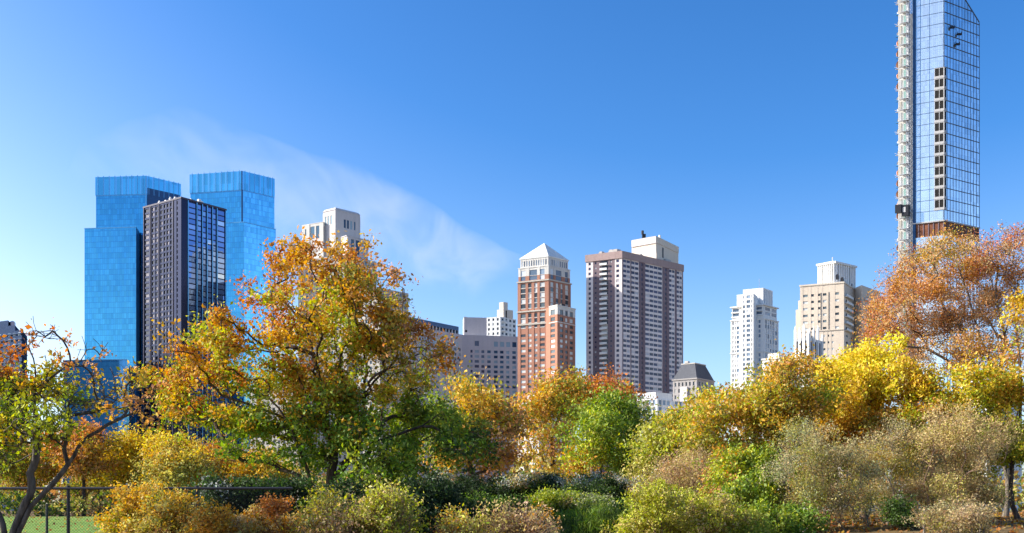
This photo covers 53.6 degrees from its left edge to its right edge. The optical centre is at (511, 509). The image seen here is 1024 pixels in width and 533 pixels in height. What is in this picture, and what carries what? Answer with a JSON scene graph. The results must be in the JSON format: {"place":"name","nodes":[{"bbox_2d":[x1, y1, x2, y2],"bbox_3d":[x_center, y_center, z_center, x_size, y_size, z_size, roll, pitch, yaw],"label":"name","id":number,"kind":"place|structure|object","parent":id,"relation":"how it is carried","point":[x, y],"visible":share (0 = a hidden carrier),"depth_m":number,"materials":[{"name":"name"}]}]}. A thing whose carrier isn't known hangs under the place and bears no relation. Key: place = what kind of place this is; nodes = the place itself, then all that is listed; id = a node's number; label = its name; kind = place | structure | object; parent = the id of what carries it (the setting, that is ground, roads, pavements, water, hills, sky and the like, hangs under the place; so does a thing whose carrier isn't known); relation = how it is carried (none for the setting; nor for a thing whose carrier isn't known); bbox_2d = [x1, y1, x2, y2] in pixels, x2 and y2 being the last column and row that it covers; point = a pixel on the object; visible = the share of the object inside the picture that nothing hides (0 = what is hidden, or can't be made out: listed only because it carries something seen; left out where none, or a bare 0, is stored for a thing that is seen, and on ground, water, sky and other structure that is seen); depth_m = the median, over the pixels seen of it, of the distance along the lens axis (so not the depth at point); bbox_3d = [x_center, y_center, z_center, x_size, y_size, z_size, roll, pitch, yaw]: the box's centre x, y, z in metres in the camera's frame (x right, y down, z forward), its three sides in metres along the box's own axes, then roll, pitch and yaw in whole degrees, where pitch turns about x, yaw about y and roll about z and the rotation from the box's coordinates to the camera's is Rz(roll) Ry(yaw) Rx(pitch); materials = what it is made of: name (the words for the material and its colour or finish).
{"place":"outdoors","nodes":[
{"label":"outdoors","id":0,"kind":"place"},
{"bbox_2d":[0,516,310,532],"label":"lawn","id":1,"kind":"structure","parent":0,"point":[30,527],"depth_m":76.44,"materials":[{"name":"green plant"}]},
{"bbox_2d":[45,504,48,532],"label":"fence post","id":2,"kind":"object","parent":1,"relation":"on","point":[46,526],"visible":0.93,"depth_m":39.96,"materials":[{"name":"metal"}]},
{"bbox_2d":[0,0,1023,504],"label":"sky","id":3,"kind":"structure","parent":0,"point":[758,139],"materials":[{"name":"blue"}]},
{"bbox_2d":[1,509,1023,532],"bbox_3d":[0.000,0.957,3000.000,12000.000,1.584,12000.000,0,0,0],"label":"ground","id":4,"kind":"structure","parent":0,"point":[918,530],"depth_m":44.36,"materials":[{"name":"green plant"}]},
{"bbox_2d":[0,320,27,510],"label":"apartment tower","id":5,"kind":"structure","parent":4,"relation":"on","point":[8,328],"depth_m":605.93,"materials":[{"name":"stone"}]},
{"bbox_2d":[0,431,75,497],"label":"autumn tree","id":6,"kind":"object","parent":4,"relation":"on","point":[12,476],"visible":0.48,"depth_m":125.78,"materials":[{"name":"orange plant"}]},
{"bbox_2d":[23,415,127,515],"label":"autumn tree","id":7,"kind":"object","parent":4,"relation":"on","point":[83,465],"visible":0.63,"depth_m":122.37,"materials":[{"name":"orange plant"}]},
{"bbox_2d":[0,317,171,532],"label":"crooked tree","id":8,"kind":"object","parent":4,"relation":"on","point":[14,414],"visible":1,"depth_m":19.93,"materials":[{"name":"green plant"}]},
{"bbox_2d":[58,445,128,513],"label":"autumn tree","id":9,"kind":"object","parent":4,"relation":"on","point":[77,493],"visible":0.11,"depth_m":138.09,"materials":[{"name":"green plant"}]},
{"bbox_2d":[63,359,128,509],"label":"glass podium","id":10,"kind":"object","parent":4,"relation":"on","point":[105,364],"visible":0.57,"depth_m":652.19,"materials":[{"name":"glass"}]},
{"bbox_2d":[84,175,180,481],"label":"glass tower","id":11,"kind":"structure","parent":4,"relation":"on","point":[114,279],"depth_m":719.14,"materials":[{"name":"glass"}]},
{"bbox_2d":[93,416,176,486],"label":"autumn tree","id":12,"kind":"object","parent":4,"relation":"on","point":[124,450],"visible":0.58,"depth_m":126.58,"materials":[{"name":"yellow plant"}]},
{"bbox_2d":[0,485,292,532],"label":"chain link fence","id":13,"kind":"object","parent":4,"relation":"on","point":[68,488],"visible":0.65,"depth_m":23.99,"materials":[{"name":"metal"}]},
{"bbox_2d":[91,477,210,532],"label":"shrub","id":14,"kind":"object","parent":4,"relation":"on","point":[157,510],"visible":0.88,"depth_m":21.62,"materials":[{"name":"yellow plant"}]},
{"bbox_2d":[122,425,224,493],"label":"autumn tree","id":15,"kind":"object","parent":4,"relation":"on","point":[169,462],"visible":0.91,"depth_m":120.18,"materials":[{"name":"yellow plant"}]},
{"bbox_2d":[143,197,226,493],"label":"bronze tower","id":16,"kind":"structure","parent":4,"relation":"on","point":[184,256],"depth_m":650.99,"materials":[{"name":"glass"}]},
{"bbox_2d":[189,306,195,310],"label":"window","id":17,"kind":"structure","parent":16,"relation":"in","point":[193,308],"depth_m":646.23,"materials":[{"name":"glass"}]},
{"bbox_2d":[189,295,195,299],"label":"window","id":18,"kind":"structure","parent":16,"relation":"in","point":[192,297],"depth_m":646.23,"materials":[{"name":"glass"}]},
{"bbox_2d":[189,289,195,294],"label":"window","id":19,"kind":"structure","parent":16,"relation":"in","point":[190,291],"depth_m":646.23,"materials":[{"name":"glass"}]},
{"bbox_2d":[189,284,195,288],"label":"window","id":20,"kind":"structure","parent":16,"relation":"in","point":[191,286],"depth_m":646.23,"materials":[{"name":"glass"}]},
{"bbox_2d":[189,278,195,283],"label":"window","id":21,"kind":"structure","parent":16,"relation":"in","point":[193,281],"depth_m":646.23,"materials":[{"name":"glass"}]},
{"bbox_2d":[189,273,195,278],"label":"window","id":22,"kind":"structure","parent":16,"relation":"in","point":[191,275],"depth_m":646.23,"materials":[{"name":"glass"}]},
{"bbox_2d":[189,262,195,267],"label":"window","id":23,"kind":"structure","parent":16,"relation":"in","point":[190,264],"depth_m":646.23,"materials":[{"name":"glass"}]},
{"bbox_2d":[189,251,195,256],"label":"window","id":24,"kind":"structure","parent":16,"relation":"in","point":[190,253],"depth_m":646.23,"materials":[{"name":"glass"}]},
{"bbox_2d":[218,284,224,289],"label":"window","id":25,"kind":"structure","parent":16,"relation":"in","point":[219,286],"depth_m":663.33,"materials":[{"name":"glass"}]},
{"bbox_2d":[218,210,224,215],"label":"window","id":26,"kind":"structure","parent":16,"relation":"in","point":[222,213],"depth_m":663.33,"materials":[{"name":"glass"}]},
{"bbox_2d":[175,499,248,532],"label":"shrub","id":27,"kind":"object","parent":4,"relation":"on","point":[203,521],"visible":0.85,"depth_m":20.30,"materials":[{"name":"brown plant"}]},
{"bbox_2d":[183,434,255,490],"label":"autumn tree","id":28,"kind":"object","parent":4,"relation":"on","point":[221,463],"visible":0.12,"depth_m":133.80,"materials":[{"name":"yellow plant"}]},
{"bbox_2d":[190,170,275,452],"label":"glass tower","id":29,"kind":"structure","parent":4,"relation":"on","point":[245,199],"depth_m":741.40,"materials":[{"name":"glass"}]},
{"bbox_2d":[178,465,326,530],"bbox_3d":[-8.424,0.183,32.271,4.259,3.205,4.153,0,0,-36],"label":"hedge","id":30,"kind":"object","parent":4,"relation":"on","point":[297,485],"visible":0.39,"depth_m":31.22,"materials":[{"name":"green plant"}]},
{"bbox_2d":[221,440,310,495],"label":"autumn tree","id":31,"kind":"object","parent":4,"relation":"on","point":[258,470],"visible":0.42,"depth_m":124.88,"materials":[{"name":"yellow plant"}]},
{"bbox_2d":[220,491,315,532],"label":"shrub","id":32,"kind":"object","parent":4,"relation":"on","point":[270,517],"visible":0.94,"depth_m":20.62,"materials":[{"name":"brown plant"}]},
{"bbox_2d":[250,386,362,505],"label":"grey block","id":33,"kind":"structure","parent":4,"relation":"on","point":[343,457],"depth_m":526.35,"materials":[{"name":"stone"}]},
{"bbox_2d":[136,225,504,512],"bbox_3d":[-7.505,-4.498,38.282,14.475,12.999,10.898,0,0,0],"label":"autumn tree","id":34,"kind":"object","parent":4,"relation":"on","point":[352,429],"visible":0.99,"depth_m":36.76,"materials":[{"name":"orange plant"}]},
{"bbox_2d":[280,483,372,532],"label":"shrub","id":35,"kind":"object","parent":4,"relation":"on","point":[325,520],"visible":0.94,"depth_m":19.80,"materials":[{"name":"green plant"}]},
{"bbox_2d":[298,207,407,476],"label":"limestone tower","id":36,"kind":"structure","parent":4,"relation":"on","point":[346,223],"depth_m":640.19,"materials":[{"name":"grey stone"}]},
{"bbox_2d":[311,226,313,238],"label":"window","id":37,"kind":"structure","parent":36,"relation":"in","point":[312,228],"depth_m":647.02,"materials":[{"name":"blue glass"}]},
{"bbox_2d":[316,226,318,238],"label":"window","id":38,"kind":"structure","parent":36,"relation":"in","point":[317,227],"depth_m":645.12,"materials":[{"name":"blue glass"}]},
{"bbox_2d":[356,240,358,254],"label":"window","id":39,"kind":"structure","parent":36,"relation":"in","point":[357,247],"depth_m":638.54,"materials":[{"name":"glass"}]},
{"bbox_2d":[0,486,741,516],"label":"undergrowth","id":40,"kind":"object","parent":4,"relation":"on","point":[51,508],"visible":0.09,"depth_m":119.32,"materials":[{"name":"green plant"}]},
{"bbox_2d":[328,470,430,532],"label":"shrub","id":41,"kind":"object","parent":4,"relation":"on","point":[393,514],"visible":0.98,"depth_m":19.52,"materials":[{"name":"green plant"}]},
{"bbox_2d":[304,470,490,532],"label":"hedge","id":42,"kind":"object","parent":4,"relation":"on","point":[440,496],"visible":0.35,"depth_m":33.81,"materials":[{"name":"green plant"}]},
{"bbox_2d":[408,317,517,481],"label":"hotel block","id":43,"kind":"structure","parent":4,"relation":"on","point":[494,356],"depth_m":702.52,"materials":[{"name":"grey concrete"}]},
{"bbox_2d":[421,337,457,346],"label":"ribbon window","id":44,"kind":"structure","parent":43,"relation":"in","point":[456,344],"depth_m":684.89,"materials":[{"name":"grey glass"}]},
{"bbox_2d":[428,501,503,532],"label":"shrub","id":45,"kind":"object","parent":4,"relation":"on","point":[450,526],"visible":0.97,"depth_m":19.74,"materials":[{"name":"yellow plant"}]},
{"bbox_2d":[400,355,543,486],"bbox_3d":[-2.694,-3.345,57.841,8.906,10.171,10.602,0,0,0],"label":"autumn tree","id":46,"kind":"object","parent":4,"relation":"on","point":[494,409],"visible":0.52,"depth_m":56.70,"materials":[{"name":"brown plant"}]},
{"bbox_2d":[487,302,515,336],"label":"apartment block","id":47,"kind":"structure","parent":4,"relation":"on","point":[503,323],"depth_m":803.94,"materials":[{"name":"white paint"}]},
{"bbox_2d":[456,486,562,532],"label":"hedge","id":48,"kind":"object","parent":4,"relation":"on","point":[480,499],"visible":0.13,"depth_m":41.95,"materials":[{"name":"green plant"}]},
{"bbox_2d":[458,496,564,532],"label":"shrub","id":49,"kind":"object","parent":4,"relation":"on","point":[522,523],"visible":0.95,"depth_m":19.61,"materials":[{"name":"beige plant"}]},
{"bbox_2d":[0,452,1023,512],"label":"woods","id":50,"kind":"object","parent":4,"relation":"on","point":[1019,498],"visible":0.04,"depth_m":184.86,"materials":[{"name":"green plant"}]},
{"bbox_2d":[5,511,1023,532],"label":"fallen leaves","id":51,"kind":"object","parent":4,"relation":"on","point":[999,517],"visible":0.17,"depth_m":48.75,"materials":[{"name":"brown plant"}]},
{"bbox_2d":[422,467,644,529],"bbox_3d":[1.057,-0.417,56.036,12.456,4.248,9.240,0,0,0],"label":"hedge","id":52,"kind":"object","parent":4,"relation":"on","point":[600,483],"visible":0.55,"depth_m":54.42,"materials":[{"name":"green plant"}]},
{"bbox_2d":[518,395,559,475],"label":"pale block","id":53,"kind":"structure","parent":4,"relation":"on","point":[535,446],"depth_m":423.22,"materials":[{"name":"white stone"}]},
{"bbox_2d":[517,243,575,474],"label":"brick tower","id":54,"kind":"structure","parent":4,"relation":"on","point":[546,325],"depth_m":599.06,"materials":[{"name":"brown brick"}]},
{"bbox_2d":[530,270,536,274],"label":"window","id":55,"kind":"structure","parent":54,"relation":"in","point":[532,272],"depth_m":600.15,"materials":[{"name":"blue glass"}]},
{"bbox_2d":[504,363,594,475],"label":"autumn tree","id":56,"kind":"object","parent":4,"relation":"on","point":[544,402],"visible":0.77,"depth_m":98.14,"materials":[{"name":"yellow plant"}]},
{"bbox_2d":[523,484,632,529],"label":"hedge","id":57,"kind":"object","parent":4,"relation":"on","point":[558,500],"visible":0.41,"depth_m":43.51,"materials":[{"name":"green plant"}]},
{"bbox_2d":[535,492,630,532],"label":"grass clump","id":58,"kind":"object","parent":4,"relation":"on","point":[587,521],"visible":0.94,"depth_m":35.14,"materials":[{"name":"green plant"}]},
{"bbox_2d":[550,382,662,480],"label":"autumn tree","id":59,"kind":"object","parent":4,"relation":"on","point":[595,425],"visible":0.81,"depth_m":90.07,"materials":[{"name":"green plant"}]},
{"bbox_2d":[557,362,657,473],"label":"autumn tree","id":60,"kind":"object","parent":4,"relation":"on","point":[621,385],"visible":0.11,"depth_m":109.81,"materials":[{"name":"brown plant"}]},
{"bbox_2d":[585,230,683,508],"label":"apartment slab","id":61,"kind":"structure","parent":4,"relation":"on","point":[634,313],"depth_m":609.41,"materials":[{"name":"grey concrete"}]},
{"bbox_2d":[601,261,607,381],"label":"balconies","id":62,"kind":"structure","parent":61,"relation":"in","point":[601,261],"depth_m":604.86,"materials":[{"name":"grey concrete"}]},
{"bbox_2d":[632,392,682,489],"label":"glasshouse block","id":63,"kind":"structure","parent":4,"relation":"on","point":[664,400],"depth_m":483.03,"materials":[{"name":"white paint"}]},
{"bbox_2d":[624,440,726,498],"bbox_3d":[8.360,-0.958,49.878,5.014,5.129,4.783,0,0,42],"label":"shrub","id":64,"kind":"object","parent":4,"relation":"on","point":[669,471],"visible":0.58,"depth_m":49.66,"materials":[{"name":"beige plant"}]},
{"bbox_2d":[616,380,744,489],"bbox_3d":[11.030,-3.516,65.856,9.110,9.620,9.292,0,0,0],"label":"autumn tree","id":65,"kind":"object","parent":4,"relation":"on","point":[652,444],"visible":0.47,"depth_m":64.60,"materials":[{"name":"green plant"}]},
{"bbox_2d":[599,469,779,532],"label":"shrub","id":66,"kind":"object","parent":4,"relation":"on","point":[660,510],"visible":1,"depth_m":29.10,"materials":[{"name":"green plant"}]},
{"bbox_2d":[672,361,714,490],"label":"mansard block","id":67,"kind":"structure","parent":4,"relation":"on","point":[688,374],"depth_m":564.95,"materials":[{"name":"stone"}]},
{"bbox_2d":[657,442,749,496],"bbox_3d":[11.328,-1.372,57.141,6.980,5.401,6.753,0,0,0],"label":"shrub","id":68,"kind":"object","parent":4,"relation":"on","point":[692,468],"visible":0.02,"depth_m":55.67,"materials":[{"name":"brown plant"}]},
{"bbox_2d":[654,366,805,481],"bbox_3d":[11.378,-3.043,52.058,8.157,8.550,8.584,0,0,0],"label":"autumn tree","id":69,"kind":"object","parent":4,"relation":"on","point":[716,419],"visible":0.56,"depth_m":50.57,"materials":[{"name":"yellow plant"}]},
{"bbox_2d":[692,434,804,513],"bbox_3d":[10.652,-0.965,46.054,5.308,5.043,7.034,0,0,0],"label":"shrub","id":70,"kind":"object","parent":4,"relation":"on","point":[736,464],"visible":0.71,"depth_m":45.18,"materials":[{"name":"green plant"}]},
{"bbox_2d":[730,288,778,438],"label":"white tower","id":71,"kind":"structure","parent":4,"relation":"on","point":[754,328],"depth_m":692.52,"materials":[{"name":"paint"}]},
{"bbox_2d":[761,353,798,504],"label":"pale block","id":72,"kind":"structure","parent":4,"relation":"on","point":[764,360],"depth_m":435.07,"materials":[{"name":"white concrete"}]},
{"bbox_2d":[737,495,833,532],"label":"shrub","id":73,"kind":"object","parent":4,"relation":"on","point":[795,519],"visible":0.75,"depth_m":37.54,"materials":[{"name":"green plant"}]},
{"bbox_2d":[729,339,856,494],"bbox_3d":[13.588,-3.438,50.428,6.829,9.266,6.393,0,0,-37],"label":"autumn tree","id":74,"kind":"object","parent":4,"relation":"on","point":[777,372],"visible":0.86,"depth_m":48.84,"materials":[{"name":"yellow plant"}]},
{"bbox_2d":[794,324,822,508],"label":"gothic block","id":75,"kind":"structure","parent":4,"relation":"on","point":[808,340],"depth_m":462.80,"materials":[{"name":"white paint"}]},
{"bbox_2d":[753,413,893,532],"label":"shrub","id":76,"kind":"object","parent":4,"relation":"on","point":[832,456],"visible":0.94,"depth_m":43.21,"materials":[{"name":"grey plant"}]},
{"bbox_2d":[786,437,863,514],"bbox_3d":[18.119,-2.370,59.608,5.582,5.994,7.806,0,0,38],"label":"shrub","id":77,"kind":"object","parent":4,"relation":"on","point":[835,475],"visible":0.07,"depth_m":57.84,"materials":[{"name":"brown plant"}]},
{"bbox_2d":[796,257,879,510],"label":"beige tower","id":78,"kind":"structure","parent":4,"relation":"on","point":[827,301],"depth_m":505.43,"materials":[{"name":"brick"}]},
{"bbox_2d":[792,326,976,519],"bbox_3d":[19.640,-4.723,56.234,10.003,10.965,9.951,0,0,0],"label":"yellow tree","id":79,"kind":"object","parent":4,"relation":"on","point":[876,385],"visible":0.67,"depth_m":54.55,"materials":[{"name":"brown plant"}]},
{"bbox_2d":[878,483,926,529],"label":"shrub","id":80,"kind":"object","parent":4,"relation":"on","point":[897,512],"visible":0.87,"depth_m":41.39,"materials":[{"name":"green plant"}]},
{"bbox_2d":[839,412,969,526],"bbox_3d":[18.236,-1.795,47.017,6.343,5.302,5.675,0,0,0],"label":"shrub","id":81,"kind":"object","parent":4,"relation":"on","point":[888,452],"visible":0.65,"depth_m":46.31,"materials":[{"name":"beige plant"}]},
{"bbox_2d":[848,219,1023,516],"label":"russet tree","id":82,"kind":"object","parent":4,"relation":"on","point":[948,318],"visible":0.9,"depth_m":61.27,"materials":[{"name":"orange plant"}]},
{"bbox_2d":[895,0,979,509],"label":"glass skyscraper","id":83,"kind":"structure","parent":4,"relation":"on","point":[938,120],"depth_m":707.40,"materials":[{"name":"glass"}]},
{"bbox_2d":[901,493,1003,532],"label":"shrub","id":84,"kind":"object","parent":4,"relation":"on","point":[966,520],"visible":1,"depth_m":37.62,"materials":[{"name":"grey plant"}]},
{"bbox_2d":[887,423,1021,508],"bbox_3d":[25.108,-2.427,58.752,8.982,6.044,7.677,0,0,-20],"label":"shrub","id":85,"kind":"object","parent":4,"relation":"on","point":[994,467],"visible":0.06,"depth_m":57.66,"materials":[{"name":"brown plant"}]},
{"bbox_2d":[890,396,1023,524],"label":"shrub","id":86,"kind":"object","parent":4,"relation":"on","point":[970,455],"visible":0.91,"depth_m":44.57,"materials":[{"name":"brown plant"}]},
{"bbox_2d":[940,286,1023,519],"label":"yellow green tree","id":87,"kind":"object","parent":4,"relation":"on","point":[1001,393],"visible":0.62,"depth_m":53.13,"materials":[{"name":"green plant"}]},
{"bbox_2d":[963,379,1021,510],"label":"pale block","id":88,"kind":"structure","parent":4,"relation":"on","point":[1019,473],"depth_m":431.06,"materials":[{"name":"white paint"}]}
]}

